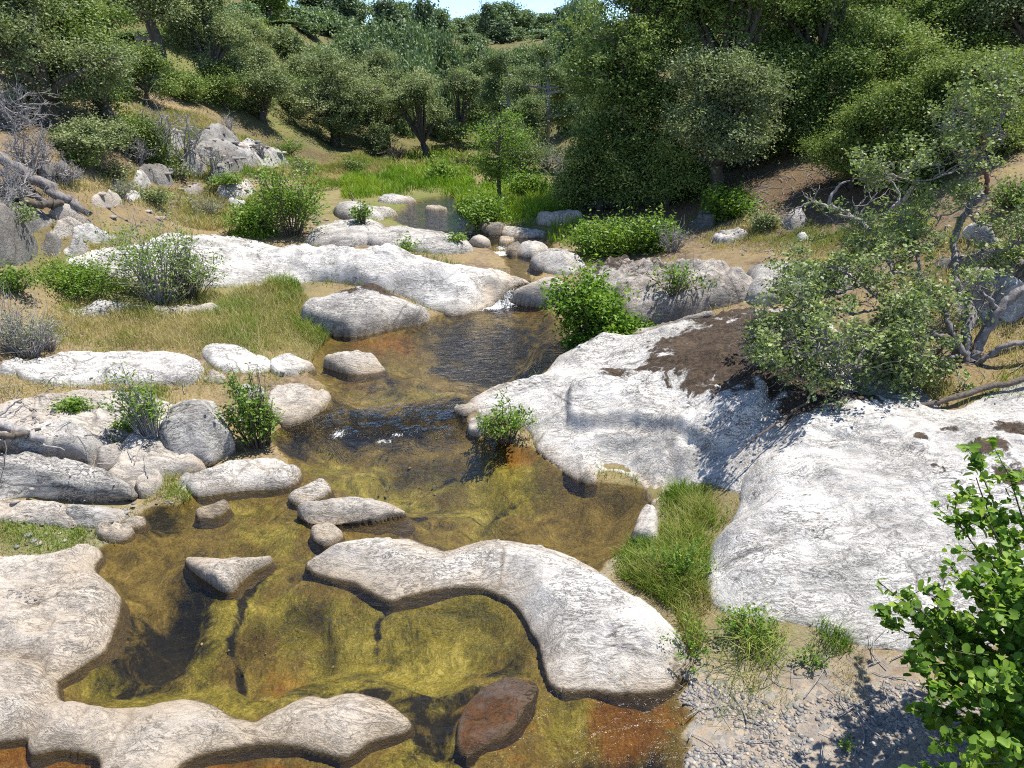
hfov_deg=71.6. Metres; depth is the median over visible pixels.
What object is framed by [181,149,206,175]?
boulder
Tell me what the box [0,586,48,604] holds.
gravel
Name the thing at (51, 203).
fallen log
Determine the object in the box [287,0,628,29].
sky
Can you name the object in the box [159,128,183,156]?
boulder
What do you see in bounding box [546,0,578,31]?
pine tree
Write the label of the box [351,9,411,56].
oak tree
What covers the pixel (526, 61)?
oak tree
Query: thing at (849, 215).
bare branch
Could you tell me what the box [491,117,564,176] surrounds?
cottonwood
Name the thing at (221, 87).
oak tree
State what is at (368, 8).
oak tree
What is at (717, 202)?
riverside thicket
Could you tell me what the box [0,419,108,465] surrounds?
boulder
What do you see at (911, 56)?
oak tree
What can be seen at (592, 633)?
granite slab
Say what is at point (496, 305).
water
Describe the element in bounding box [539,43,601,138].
oak tree
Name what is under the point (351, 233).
granite slab
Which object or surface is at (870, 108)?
oak tree
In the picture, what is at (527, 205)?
lush grass
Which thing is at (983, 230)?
boulder
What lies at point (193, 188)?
boulder
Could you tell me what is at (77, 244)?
boulder
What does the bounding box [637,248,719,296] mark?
alder shrub
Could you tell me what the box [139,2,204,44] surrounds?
oak tree
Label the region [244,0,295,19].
oak tree
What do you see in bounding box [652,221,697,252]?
dead shrub
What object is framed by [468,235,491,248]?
boulder
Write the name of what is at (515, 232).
granite slab
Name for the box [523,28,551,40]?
oak tree
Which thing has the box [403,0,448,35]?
pine tree
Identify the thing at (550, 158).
dead shrub
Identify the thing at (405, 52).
oak tree
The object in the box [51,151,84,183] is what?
dead shrub
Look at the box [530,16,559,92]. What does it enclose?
oak tree
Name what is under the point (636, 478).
grass fringe
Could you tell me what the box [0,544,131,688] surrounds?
granite slab
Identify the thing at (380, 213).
granite slab
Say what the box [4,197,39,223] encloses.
dry scrub
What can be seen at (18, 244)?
boulder
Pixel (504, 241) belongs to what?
stone
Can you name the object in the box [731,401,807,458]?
stick
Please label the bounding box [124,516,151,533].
stone
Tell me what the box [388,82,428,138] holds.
oak tree
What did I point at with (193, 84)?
oak tree
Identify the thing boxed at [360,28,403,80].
oak tree
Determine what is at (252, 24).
oak tree
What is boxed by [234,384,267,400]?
stone
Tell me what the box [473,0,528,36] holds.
oak tree
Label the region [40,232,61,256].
boulder
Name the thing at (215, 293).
grass clump
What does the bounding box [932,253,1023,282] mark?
boulder
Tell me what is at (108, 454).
boulder
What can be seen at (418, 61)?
oak tree
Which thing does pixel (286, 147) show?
dry scrub
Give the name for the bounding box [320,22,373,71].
oak tree
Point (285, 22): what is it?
oak tree
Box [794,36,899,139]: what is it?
oak tree
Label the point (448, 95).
oak tree
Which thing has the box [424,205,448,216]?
stone
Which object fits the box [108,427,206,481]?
granite slab
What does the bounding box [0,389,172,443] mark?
granite slab
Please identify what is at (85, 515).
boulder
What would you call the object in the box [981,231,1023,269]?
leafy shrub
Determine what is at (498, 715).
boulder
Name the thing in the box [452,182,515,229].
willow shrub
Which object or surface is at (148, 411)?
reedy shrub
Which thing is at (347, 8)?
pine tree
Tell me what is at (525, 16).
oak tree
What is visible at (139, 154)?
dead shrub
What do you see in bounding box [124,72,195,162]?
dead shrub
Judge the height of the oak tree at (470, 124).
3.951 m
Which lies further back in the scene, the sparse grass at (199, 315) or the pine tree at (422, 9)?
the pine tree at (422, 9)
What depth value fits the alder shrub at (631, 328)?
10.46 m
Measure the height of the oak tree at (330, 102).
4.030 m
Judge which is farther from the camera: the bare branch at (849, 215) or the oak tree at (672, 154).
the oak tree at (672, 154)
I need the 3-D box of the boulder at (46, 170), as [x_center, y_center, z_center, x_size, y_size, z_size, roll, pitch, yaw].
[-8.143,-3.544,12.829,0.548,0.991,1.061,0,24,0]
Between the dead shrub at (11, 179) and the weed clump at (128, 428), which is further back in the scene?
the dead shrub at (11, 179)
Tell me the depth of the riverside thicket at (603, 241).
13.80 m
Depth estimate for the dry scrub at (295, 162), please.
21.24 m
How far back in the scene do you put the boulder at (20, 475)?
6.82 m
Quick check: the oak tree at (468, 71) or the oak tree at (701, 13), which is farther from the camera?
the oak tree at (468, 71)
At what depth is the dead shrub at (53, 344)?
9.32 m
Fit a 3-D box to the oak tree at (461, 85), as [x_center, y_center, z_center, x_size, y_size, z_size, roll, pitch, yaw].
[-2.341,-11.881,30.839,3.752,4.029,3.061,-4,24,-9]
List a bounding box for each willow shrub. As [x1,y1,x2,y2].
[25,246,131,298]
[62,177,230,304]
[148,208,229,300]
[213,183,291,236]
[238,146,338,239]
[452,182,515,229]
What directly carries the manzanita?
on the ground at (284, 632)
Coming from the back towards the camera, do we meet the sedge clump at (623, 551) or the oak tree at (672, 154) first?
the oak tree at (672, 154)
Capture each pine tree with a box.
[291,0,331,8]
[319,0,369,34]
[362,0,407,33]
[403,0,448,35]
[474,1,499,37]
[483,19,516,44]
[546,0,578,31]
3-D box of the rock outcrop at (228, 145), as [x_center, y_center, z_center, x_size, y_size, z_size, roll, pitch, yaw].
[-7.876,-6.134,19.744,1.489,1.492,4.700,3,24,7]
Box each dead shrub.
[0,76,62,136]
[0,105,61,168]
[0,149,54,209]
[0,184,24,218]
[0,279,77,359]
[29,322,64,350]
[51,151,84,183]
[118,136,160,165]
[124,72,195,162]
[163,110,207,160]
[196,142,229,168]
[221,109,239,130]
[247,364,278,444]
[252,142,267,157]
[383,142,407,160]
[533,125,576,172]
[537,140,573,182]
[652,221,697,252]
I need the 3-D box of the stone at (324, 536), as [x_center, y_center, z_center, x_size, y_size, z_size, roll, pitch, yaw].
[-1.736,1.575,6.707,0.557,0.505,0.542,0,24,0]
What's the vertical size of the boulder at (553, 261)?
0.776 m
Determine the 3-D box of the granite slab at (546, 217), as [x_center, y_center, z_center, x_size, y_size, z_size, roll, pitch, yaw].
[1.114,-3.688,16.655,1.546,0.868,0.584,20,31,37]
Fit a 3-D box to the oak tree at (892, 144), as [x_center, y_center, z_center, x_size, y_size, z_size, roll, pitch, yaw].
[7.030,-3.983,12.488,2.603,2.061,2.928,14,28,28]
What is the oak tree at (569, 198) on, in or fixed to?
on the ground at (284, 632)
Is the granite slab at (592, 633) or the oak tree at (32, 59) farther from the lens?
the oak tree at (32, 59)
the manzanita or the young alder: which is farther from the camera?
the young alder
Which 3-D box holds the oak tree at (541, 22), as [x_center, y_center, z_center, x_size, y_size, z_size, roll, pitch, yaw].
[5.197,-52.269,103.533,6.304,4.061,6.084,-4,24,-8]
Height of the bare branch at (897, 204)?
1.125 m
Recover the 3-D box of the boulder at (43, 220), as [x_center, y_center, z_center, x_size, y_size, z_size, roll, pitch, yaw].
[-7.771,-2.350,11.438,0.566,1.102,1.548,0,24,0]
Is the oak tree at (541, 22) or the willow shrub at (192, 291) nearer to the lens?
the willow shrub at (192, 291)
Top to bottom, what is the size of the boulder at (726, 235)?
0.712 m
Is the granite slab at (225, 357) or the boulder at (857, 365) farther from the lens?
the granite slab at (225, 357)
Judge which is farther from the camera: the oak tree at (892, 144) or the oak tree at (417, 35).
the oak tree at (417, 35)
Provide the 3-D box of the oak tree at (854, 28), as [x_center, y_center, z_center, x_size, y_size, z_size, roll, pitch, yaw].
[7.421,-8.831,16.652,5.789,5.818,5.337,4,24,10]
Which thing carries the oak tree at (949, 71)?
on the ground at (284, 632)
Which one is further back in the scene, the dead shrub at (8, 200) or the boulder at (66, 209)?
the boulder at (66, 209)
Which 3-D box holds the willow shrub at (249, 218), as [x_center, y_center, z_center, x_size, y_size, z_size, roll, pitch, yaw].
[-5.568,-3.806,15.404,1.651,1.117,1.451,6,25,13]
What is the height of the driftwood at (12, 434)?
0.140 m
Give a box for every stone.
[95,520,136,544]
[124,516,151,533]
[127,480,135,490]
[135,469,164,498]
[177,472,192,490]
[194,500,233,529]
[204,370,225,383]
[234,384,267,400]
[287,478,334,510]
[309,522,344,554]
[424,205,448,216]
[452,402,475,417]
[467,411,487,438]
[477,220,505,237]
[498,236,515,247]
[506,241,519,258]
[630,504,657,544]
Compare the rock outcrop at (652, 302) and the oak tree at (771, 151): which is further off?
the oak tree at (771, 151)
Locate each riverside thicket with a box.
[422,148,466,180]
[501,155,553,198]
[557,205,643,257]
[614,203,692,254]
[691,175,780,220]
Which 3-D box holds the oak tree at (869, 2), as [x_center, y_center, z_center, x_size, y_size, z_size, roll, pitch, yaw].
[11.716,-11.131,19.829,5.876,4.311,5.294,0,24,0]
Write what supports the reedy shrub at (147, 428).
on the granite slab at (125, 468)
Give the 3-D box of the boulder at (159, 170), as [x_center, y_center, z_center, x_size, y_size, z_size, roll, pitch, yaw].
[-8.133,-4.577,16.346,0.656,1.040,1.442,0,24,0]
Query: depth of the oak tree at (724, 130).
14.25 m
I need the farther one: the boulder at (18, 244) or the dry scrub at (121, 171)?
the dry scrub at (121, 171)
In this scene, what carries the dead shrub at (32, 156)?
on the ground at (284, 632)
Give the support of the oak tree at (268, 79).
on the ground at (284, 632)
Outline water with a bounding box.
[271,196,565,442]
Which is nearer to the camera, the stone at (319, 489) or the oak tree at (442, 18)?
the stone at (319, 489)
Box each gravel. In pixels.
[0,371,284,553]
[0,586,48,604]
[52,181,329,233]
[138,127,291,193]
[155,494,181,503]
[167,392,622,547]
[200,632,686,757]
[681,677,1003,767]
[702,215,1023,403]
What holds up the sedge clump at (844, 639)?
on the ground at (284, 632)
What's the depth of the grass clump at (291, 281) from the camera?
11.96 m
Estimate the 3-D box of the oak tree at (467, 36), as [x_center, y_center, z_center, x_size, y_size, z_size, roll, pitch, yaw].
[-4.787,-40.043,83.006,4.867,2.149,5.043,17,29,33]
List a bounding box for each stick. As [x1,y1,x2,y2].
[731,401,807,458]
[921,375,1023,406]
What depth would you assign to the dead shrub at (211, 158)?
17.51 m
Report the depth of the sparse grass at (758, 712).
4.82 m
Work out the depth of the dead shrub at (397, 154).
26.88 m
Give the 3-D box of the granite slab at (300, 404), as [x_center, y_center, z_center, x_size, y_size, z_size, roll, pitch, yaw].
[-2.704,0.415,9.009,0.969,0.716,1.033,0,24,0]
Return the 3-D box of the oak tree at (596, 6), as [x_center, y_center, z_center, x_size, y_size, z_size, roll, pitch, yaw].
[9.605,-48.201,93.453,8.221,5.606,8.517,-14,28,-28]
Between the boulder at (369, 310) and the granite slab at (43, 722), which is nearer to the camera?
the granite slab at (43, 722)
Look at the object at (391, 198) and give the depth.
19.78 m
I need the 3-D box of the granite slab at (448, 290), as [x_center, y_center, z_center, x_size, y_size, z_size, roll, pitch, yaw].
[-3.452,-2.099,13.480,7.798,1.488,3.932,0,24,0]
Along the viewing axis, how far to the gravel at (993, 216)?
9.72 m
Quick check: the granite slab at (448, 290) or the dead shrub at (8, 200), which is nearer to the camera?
the dead shrub at (8, 200)
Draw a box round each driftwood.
[0,399,64,450]
[0,427,40,457]
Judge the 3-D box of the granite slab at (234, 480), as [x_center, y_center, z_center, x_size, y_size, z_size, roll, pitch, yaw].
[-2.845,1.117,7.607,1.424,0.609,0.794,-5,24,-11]
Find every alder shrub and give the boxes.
[538,250,639,342]
[556,332,590,350]
[579,306,659,338]
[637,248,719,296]
[869,436,1023,767]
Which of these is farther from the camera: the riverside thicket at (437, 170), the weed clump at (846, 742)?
the riverside thicket at (437, 170)
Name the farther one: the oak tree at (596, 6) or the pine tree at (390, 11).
the oak tree at (596, 6)
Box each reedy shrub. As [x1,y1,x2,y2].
[97,355,171,438]
[127,387,162,427]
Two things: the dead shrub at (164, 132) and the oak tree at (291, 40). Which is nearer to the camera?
the dead shrub at (164, 132)
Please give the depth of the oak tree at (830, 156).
13.32 m
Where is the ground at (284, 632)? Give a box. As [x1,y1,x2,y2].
[0,0,1023,767]
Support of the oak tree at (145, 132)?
on the ground at (284, 632)
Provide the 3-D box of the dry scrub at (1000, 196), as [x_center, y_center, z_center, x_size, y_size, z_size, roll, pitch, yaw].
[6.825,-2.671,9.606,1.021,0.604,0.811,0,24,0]
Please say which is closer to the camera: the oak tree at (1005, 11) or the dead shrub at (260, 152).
the oak tree at (1005, 11)
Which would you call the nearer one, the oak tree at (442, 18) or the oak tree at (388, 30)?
the oak tree at (388, 30)
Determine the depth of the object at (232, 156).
18.88 m
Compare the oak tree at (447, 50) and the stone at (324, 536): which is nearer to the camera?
the stone at (324, 536)
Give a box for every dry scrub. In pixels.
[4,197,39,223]
[53,137,106,169]
[90,113,133,148]
[93,152,139,179]
[105,175,144,196]
[132,179,173,205]
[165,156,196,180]
[186,190,225,213]
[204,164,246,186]
[265,133,306,154]
[282,153,318,175]
[341,154,369,170]
[741,200,785,230]
[864,194,939,239]
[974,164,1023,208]
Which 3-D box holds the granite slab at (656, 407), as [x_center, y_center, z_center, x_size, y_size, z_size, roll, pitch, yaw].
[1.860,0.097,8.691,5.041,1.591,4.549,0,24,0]
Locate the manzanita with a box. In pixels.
[729,47,1023,411]
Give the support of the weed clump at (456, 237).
on the granite slab at (432, 241)
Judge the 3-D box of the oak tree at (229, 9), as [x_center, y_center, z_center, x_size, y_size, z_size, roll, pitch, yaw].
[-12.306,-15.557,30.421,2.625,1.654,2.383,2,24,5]
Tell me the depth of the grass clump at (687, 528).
6.06 m
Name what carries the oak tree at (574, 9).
on the ground at (284, 632)
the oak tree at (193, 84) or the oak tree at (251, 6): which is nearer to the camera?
the oak tree at (193, 84)
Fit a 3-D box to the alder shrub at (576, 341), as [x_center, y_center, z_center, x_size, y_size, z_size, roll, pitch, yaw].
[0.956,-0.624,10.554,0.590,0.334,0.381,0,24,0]
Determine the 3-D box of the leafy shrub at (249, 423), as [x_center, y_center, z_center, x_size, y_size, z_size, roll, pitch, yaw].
[-2.938,0.283,7.936,0.771,1.088,0.600,12,27,26]
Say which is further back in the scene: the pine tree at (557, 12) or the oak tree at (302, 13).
the pine tree at (557, 12)
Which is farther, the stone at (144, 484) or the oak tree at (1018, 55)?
the oak tree at (1018, 55)
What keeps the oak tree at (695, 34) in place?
on the ground at (284, 632)
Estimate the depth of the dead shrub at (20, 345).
8.86 m
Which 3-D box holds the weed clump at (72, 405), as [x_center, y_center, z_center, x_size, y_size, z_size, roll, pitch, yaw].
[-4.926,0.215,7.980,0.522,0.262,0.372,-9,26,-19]
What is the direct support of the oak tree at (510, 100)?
on the ground at (284, 632)
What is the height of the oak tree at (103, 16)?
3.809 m
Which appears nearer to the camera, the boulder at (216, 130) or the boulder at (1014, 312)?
the boulder at (1014, 312)
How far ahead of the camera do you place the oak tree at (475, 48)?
54.98 m
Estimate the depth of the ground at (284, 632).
7.00 m
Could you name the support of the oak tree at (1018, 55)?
on the ground at (284, 632)
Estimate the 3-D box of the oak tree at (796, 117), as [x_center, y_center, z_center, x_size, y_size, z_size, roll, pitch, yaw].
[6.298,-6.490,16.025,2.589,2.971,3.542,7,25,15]
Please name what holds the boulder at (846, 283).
on the ground at (284, 632)
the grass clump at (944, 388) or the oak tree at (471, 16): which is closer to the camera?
the grass clump at (944, 388)
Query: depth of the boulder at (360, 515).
6.86 m
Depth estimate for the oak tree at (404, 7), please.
87.82 m
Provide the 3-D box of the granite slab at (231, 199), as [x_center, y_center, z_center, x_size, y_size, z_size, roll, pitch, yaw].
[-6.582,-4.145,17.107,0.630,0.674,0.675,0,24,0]
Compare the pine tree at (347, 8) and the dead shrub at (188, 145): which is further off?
the pine tree at (347, 8)
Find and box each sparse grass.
[0,363,290,556]
[38,272,319,359]
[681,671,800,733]
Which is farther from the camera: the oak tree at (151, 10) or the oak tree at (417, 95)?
the oak tree at (417, 95)
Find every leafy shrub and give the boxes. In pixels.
[214,362,285,449]
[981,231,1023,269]
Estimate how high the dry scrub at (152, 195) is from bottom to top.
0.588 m
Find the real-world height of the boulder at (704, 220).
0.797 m
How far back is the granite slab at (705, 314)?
10.21 m
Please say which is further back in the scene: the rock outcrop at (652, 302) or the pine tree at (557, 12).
the pine tree at (557, 12)
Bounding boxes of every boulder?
[0,203,37,267]
[0,357,24,374]
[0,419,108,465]
[0,451,137,502]
[0,500,76,528]
[17,204,54,232]
[38,160,73,183]
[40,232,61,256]
[48,203,92,223]
[50,216,82,238]
[63,234,88,256]
[64,299,142,316]
[65,504,128,528]
[73,223,115,242]
[94,442,122,470]
[125,190,141,201]
[133,169,151,190]
[138,163,173,186]
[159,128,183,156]
[159,399,236,466]
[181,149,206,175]
[184,182,202,195]
[184,556,277,600]
[197,123,239,141]
[206,161,229,184]
[216,179,254,199]
[221,152,242,175]
[236,138,288,167]
[297,496,415,537]
[300,283,432,341]
[322,350,388,382]
[454,677,538,767]
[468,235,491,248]
[510,276,575,310]
[517,240,547,261]
[528,248,585,275]
[688,209,715,227]
[712,227,748,244]
[782,208,807,229]
[797,232,807,240]
[827,264,852,295]
[852,343,893,376]
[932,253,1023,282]
[955,267,1023,325]
[958,221,998,244]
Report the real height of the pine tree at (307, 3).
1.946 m
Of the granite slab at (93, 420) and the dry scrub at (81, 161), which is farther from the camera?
the dry scrub at (81, 161)
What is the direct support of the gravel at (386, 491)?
on the ground at (284, 632)
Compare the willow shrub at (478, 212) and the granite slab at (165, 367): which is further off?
the willow shrub at (478, 212)
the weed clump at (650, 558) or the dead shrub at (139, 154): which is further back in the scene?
the dead shrub at (139, 154)
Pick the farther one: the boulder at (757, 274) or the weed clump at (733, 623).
the boulder at (757, 274)
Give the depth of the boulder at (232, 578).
6.08 m
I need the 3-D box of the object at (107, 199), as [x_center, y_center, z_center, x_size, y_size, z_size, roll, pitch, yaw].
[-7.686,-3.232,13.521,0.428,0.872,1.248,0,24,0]
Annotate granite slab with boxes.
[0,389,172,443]
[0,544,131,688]
[0,655,414,767]
[16,351,203,386]
[67,233,529,320]
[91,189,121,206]
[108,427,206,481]
[150,302,220,316]
[186,458,303,505]
[202,343,270,373]
[228,197,244,207]
[267,383,331,431]
[270,353,316,376]
[303,537,686,712]
[305,219,384,246]
[333,201,398,220]
[367,226,472,253]
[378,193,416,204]
[469,306,854,504]
[501,226,545,242]
[536,209,583,225]
[627,311,713,334]
[704,371,1023,653]
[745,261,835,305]
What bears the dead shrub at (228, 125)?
on the ground at (284, 632)
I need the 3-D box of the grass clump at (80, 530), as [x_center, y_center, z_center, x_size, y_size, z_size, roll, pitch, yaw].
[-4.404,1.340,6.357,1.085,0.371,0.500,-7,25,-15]
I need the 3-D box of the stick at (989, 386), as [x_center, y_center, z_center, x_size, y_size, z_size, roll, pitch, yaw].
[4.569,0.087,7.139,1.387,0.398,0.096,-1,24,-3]
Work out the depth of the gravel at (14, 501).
6.85 m
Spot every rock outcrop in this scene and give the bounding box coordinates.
[178,136,246,166]
[580,254,752,329]
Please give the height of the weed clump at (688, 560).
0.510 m
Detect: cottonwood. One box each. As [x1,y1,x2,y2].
[437,52,513,144]
[459,42,551,162]
[488,30,590,170]
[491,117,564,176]
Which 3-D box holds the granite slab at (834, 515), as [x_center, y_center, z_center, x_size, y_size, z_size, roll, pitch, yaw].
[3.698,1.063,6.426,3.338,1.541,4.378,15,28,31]
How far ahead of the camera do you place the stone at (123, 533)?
6.57 m
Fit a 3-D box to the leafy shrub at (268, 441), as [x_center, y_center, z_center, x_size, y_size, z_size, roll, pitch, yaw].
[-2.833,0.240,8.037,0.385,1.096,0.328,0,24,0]
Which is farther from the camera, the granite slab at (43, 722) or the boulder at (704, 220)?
the boulder at (704, 220)
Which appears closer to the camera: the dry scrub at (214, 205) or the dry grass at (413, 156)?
the dry scrub at (214, 205)
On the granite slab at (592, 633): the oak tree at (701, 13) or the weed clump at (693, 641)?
the weed clump at (693, 641)
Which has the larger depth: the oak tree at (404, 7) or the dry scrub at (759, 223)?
the oak tree at (404, 7)
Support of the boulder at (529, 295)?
on the ground at (284, 632)
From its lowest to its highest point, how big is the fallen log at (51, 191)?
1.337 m
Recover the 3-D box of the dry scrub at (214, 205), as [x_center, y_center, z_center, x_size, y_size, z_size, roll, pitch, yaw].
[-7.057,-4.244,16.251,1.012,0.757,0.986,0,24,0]
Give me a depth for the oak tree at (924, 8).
16.08 m
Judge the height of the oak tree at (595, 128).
2.759 m
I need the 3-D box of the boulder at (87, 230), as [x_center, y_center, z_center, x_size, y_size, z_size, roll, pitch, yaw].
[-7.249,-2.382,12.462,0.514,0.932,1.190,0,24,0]
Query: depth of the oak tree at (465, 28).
104.60 m
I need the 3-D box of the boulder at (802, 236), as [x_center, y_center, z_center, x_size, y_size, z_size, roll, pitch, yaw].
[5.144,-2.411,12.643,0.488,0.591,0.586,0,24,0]
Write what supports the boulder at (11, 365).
on the ground at (284, 632)
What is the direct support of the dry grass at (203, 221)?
on the ground at (284, 632)
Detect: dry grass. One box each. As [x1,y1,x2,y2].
[0,101,403,275]
[0,277,331,403]
[238,12,483,181]
[692,215,1023,399]
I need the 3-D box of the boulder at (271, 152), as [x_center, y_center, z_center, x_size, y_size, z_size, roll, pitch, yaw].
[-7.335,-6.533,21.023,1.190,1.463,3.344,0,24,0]
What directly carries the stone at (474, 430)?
on the ground at (284, 632)
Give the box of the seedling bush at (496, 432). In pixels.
[474,387,538,446]
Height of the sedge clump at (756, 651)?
0.439 m
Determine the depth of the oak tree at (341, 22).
45.58 m
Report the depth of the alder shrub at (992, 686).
3.75 m
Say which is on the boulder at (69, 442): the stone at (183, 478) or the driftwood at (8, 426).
the driftwood at (8, 426)
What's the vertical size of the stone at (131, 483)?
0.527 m
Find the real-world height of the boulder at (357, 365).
0.679 m
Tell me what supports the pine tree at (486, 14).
on the ground at (284, 632)
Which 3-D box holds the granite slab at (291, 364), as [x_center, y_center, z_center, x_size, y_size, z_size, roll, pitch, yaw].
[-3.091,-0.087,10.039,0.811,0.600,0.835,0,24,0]
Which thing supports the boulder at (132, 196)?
on the ground at (284, 632)
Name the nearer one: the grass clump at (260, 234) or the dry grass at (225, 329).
the dry grass at (225, 329)
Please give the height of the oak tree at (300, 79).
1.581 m
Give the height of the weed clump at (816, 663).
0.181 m
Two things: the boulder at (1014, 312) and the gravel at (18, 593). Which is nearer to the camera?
the gravel at (18, 593)
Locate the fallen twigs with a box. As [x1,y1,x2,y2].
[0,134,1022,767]
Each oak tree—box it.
[0,0,155,129]
[31,109,143,168]
[34,0,159,125]
[99,95,196,165]
[101,0,213,80]
[114,30,170,37]
[114,35,197,107]
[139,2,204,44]
[147,60,229,105]
[157,0,270,76]
[185,46,262,112]
[212,4,246,20]
[213,4,282,48]
[222,39,316,124]
[223,0,272,18]
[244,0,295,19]
[263,23,323,56]
[264,19,314,26]
[273,39,411,146]
[275,2,336,38]
[275,72,314,104]
[276,47,319,108]
[308,41,343,56]
[311,3,366,36]
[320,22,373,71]
[326,0,374,28]
[332,87,405,156]
[346,37,434,148]
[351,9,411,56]
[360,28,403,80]
[367,0,413,30]
[379,59,465,156]
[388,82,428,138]
[393,44,443,109]
[394,34,440,80]
[397,8,439,68]
[425,16,468,80]
[426,59,490,151]
[426,69,467,138]
[430,6,461,37]
[449,16,479,35]
[453,31,494,45]
[459,11,481,34]
[459,56,485,102]
[460,34,493,70]
[460,97,495,131]
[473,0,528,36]
[492,90,527,120]
[498,26,529,42]
[505,37,540,76]
[511,9,538,35]
[521,146,615,216]
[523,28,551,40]
[526,10,553,29]
[530,0,703,154]
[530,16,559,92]
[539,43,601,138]
[542,104,650,211]
[550,0,610,65]
[564,0,616,26]
[584,109,692,216]
[595,130,724,210]
[621,23,819,202]
[631,148,754,207]
[644,1,720,55]
[645,0,856,172]
[688,8,817,112]
[727,100,794,179]
[745,0,979,91]
[756,24,842,158]
[787,100,884,187]
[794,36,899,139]
[803,69,951,192]
[840,94,964,199]
[849,0,954,32]
[860,22,971,129]
[869,0,1018,57]
[878,28,1023,169]
[938,79,1023,160]
[953,0,1023,51]
[961,28,1023,99]
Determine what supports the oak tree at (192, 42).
on the ground at (284, 632)
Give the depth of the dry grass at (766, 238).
11.85 m
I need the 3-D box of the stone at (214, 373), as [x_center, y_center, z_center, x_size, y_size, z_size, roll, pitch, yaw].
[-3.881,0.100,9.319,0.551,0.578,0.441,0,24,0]
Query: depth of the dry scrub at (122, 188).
14.01 m
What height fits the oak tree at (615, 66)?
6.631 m
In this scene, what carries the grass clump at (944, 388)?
on the ground at (284, 632)
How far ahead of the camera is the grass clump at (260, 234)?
15.26 m
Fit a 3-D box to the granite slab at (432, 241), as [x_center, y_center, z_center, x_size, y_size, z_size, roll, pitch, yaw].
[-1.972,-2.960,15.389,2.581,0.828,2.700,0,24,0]
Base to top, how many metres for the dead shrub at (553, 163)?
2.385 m
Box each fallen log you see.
[0,152,92,216]
[0,182,45,200]
[14,198,63,209]
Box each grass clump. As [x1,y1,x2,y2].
[0,514,88,555]
[98,275,225,302]
[154,472,192,506]
[227,208,279,239]
[257,270,330,350]
[614,474,732,653]
[828,644,871,707]
[895,359,958,398]
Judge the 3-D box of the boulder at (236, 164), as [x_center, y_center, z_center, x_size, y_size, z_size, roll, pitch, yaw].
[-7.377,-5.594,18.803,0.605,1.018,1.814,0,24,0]
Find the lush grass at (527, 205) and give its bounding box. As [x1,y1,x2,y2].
[338,160,587,245]
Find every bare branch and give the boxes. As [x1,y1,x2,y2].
[778,180,889,230]
[863,158,916,235]
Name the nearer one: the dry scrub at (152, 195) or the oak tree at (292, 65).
the dry scrub at (152, 195)
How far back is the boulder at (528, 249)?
14.59 m
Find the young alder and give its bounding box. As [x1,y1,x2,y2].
[438,94,551,197]
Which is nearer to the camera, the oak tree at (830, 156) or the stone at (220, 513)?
the stone at (220, 513)
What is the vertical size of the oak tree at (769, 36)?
4.686 m
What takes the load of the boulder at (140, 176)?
on the ground at (284, 632)
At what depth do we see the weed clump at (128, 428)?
7.79 m
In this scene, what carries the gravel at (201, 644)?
on the ground at (284, 632)
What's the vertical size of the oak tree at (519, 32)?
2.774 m
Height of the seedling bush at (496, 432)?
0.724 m
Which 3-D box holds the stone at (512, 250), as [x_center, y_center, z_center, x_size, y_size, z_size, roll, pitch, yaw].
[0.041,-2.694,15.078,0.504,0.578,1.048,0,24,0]
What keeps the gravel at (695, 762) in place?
on the ground at (284, 632)
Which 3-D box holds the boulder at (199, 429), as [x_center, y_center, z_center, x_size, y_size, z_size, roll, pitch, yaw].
[-3.447,0.647,8.073,1.241,1.043,1.369,0,24,0]
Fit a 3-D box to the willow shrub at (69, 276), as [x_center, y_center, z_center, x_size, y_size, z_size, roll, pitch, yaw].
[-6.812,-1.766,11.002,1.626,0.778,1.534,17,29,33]
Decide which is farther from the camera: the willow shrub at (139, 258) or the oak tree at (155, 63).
the oak tree at (155, 63)
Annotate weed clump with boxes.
[0,258,49,293]
[47,391,96,414]
[107,414,137,433]
[442,232,470,241]
[632,545,663,571]
[657,612,729,675]
[659,538,716,577]
[713,598,788,650]
[792,642,831,672]
[838,732,855,752]
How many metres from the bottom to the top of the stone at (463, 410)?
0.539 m
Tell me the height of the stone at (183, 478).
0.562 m
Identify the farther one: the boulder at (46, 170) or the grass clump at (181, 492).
the boulder at (46, 170)
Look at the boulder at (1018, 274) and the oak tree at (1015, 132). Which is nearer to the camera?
the boulder at (1018, 274)
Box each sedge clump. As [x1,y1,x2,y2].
[604,528,661,586]
[684,589,822,693]
[806,613,863,657]
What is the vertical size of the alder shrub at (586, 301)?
1.413 m
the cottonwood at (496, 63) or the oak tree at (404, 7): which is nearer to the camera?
the cottonwood at (496, 63)
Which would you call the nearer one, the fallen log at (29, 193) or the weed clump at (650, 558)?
the weed clump at (650, 558)
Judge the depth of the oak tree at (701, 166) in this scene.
15.61 m
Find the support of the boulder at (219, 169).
on the ground at (284, 632)
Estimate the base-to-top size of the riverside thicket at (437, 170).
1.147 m
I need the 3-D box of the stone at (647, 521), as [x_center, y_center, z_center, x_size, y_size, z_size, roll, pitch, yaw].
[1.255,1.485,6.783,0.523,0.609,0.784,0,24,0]
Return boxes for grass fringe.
[0,130,1023,684]
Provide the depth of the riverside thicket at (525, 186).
19.74 m

